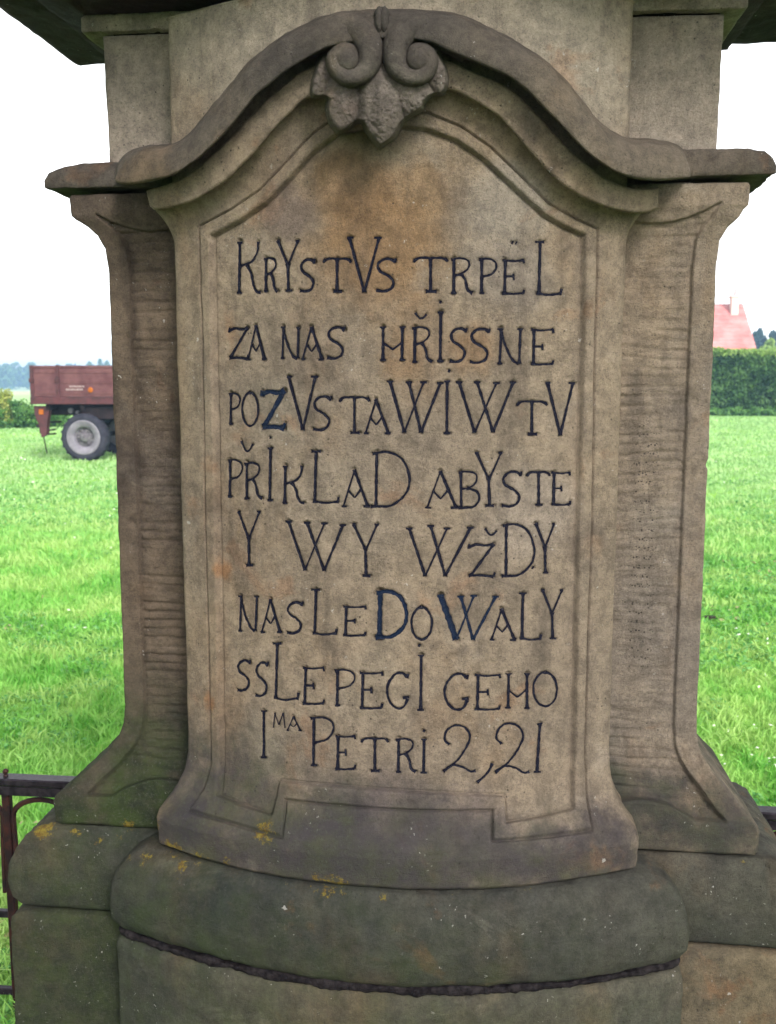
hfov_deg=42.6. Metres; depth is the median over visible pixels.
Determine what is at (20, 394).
ground
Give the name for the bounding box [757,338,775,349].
leafy tree
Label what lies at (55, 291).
sky
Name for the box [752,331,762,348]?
dark conifer
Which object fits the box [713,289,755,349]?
house
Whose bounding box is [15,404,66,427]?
leafy bush
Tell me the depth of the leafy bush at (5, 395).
29.74 m
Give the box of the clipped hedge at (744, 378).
[710,346,775,414]
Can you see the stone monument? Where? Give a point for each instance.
(412, 306)
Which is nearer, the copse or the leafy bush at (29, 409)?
the leafy bush at (29, 409)
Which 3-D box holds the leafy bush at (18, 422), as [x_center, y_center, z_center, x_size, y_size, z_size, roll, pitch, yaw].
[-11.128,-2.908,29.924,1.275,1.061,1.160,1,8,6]
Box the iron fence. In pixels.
[0,768,775,1009]
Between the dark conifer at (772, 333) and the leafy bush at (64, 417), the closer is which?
the leafy bush at (64, 417)
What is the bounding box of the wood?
[6,362,95,386]
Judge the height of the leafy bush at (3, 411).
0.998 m
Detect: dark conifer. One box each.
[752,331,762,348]
[757,327,766,344]
[761,330,775,345]
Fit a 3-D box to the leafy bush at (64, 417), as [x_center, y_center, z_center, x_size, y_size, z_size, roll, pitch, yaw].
[-10.354,-2.900,30.789,1.052,0.697,0.913,1,8,6]
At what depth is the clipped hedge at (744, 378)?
40.33 m
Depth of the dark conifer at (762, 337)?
117.58 m
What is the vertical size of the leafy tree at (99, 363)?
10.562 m
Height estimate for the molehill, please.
0.010 m
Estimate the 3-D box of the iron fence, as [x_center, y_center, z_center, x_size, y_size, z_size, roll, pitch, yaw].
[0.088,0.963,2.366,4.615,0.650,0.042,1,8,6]
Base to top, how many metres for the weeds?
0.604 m
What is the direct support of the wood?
on the ground at (20, 394)
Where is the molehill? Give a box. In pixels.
[702,615,715,618]
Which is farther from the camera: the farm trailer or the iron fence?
the farm trailer
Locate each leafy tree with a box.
[96,358,105,365]
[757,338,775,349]
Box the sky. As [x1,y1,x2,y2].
[0,8,775,369]
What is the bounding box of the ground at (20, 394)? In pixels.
[0,386,775,1022]
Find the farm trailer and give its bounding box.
[29,365,116,460]
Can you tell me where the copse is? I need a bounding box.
[0,361,81,389]
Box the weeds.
[710,405,775,415]
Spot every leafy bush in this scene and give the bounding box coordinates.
[0,388,13,427]
[0,398,33,428]
[0,403,14,417]
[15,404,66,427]
[51,415,70,426]
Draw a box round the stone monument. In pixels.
[0,0,775,1023]

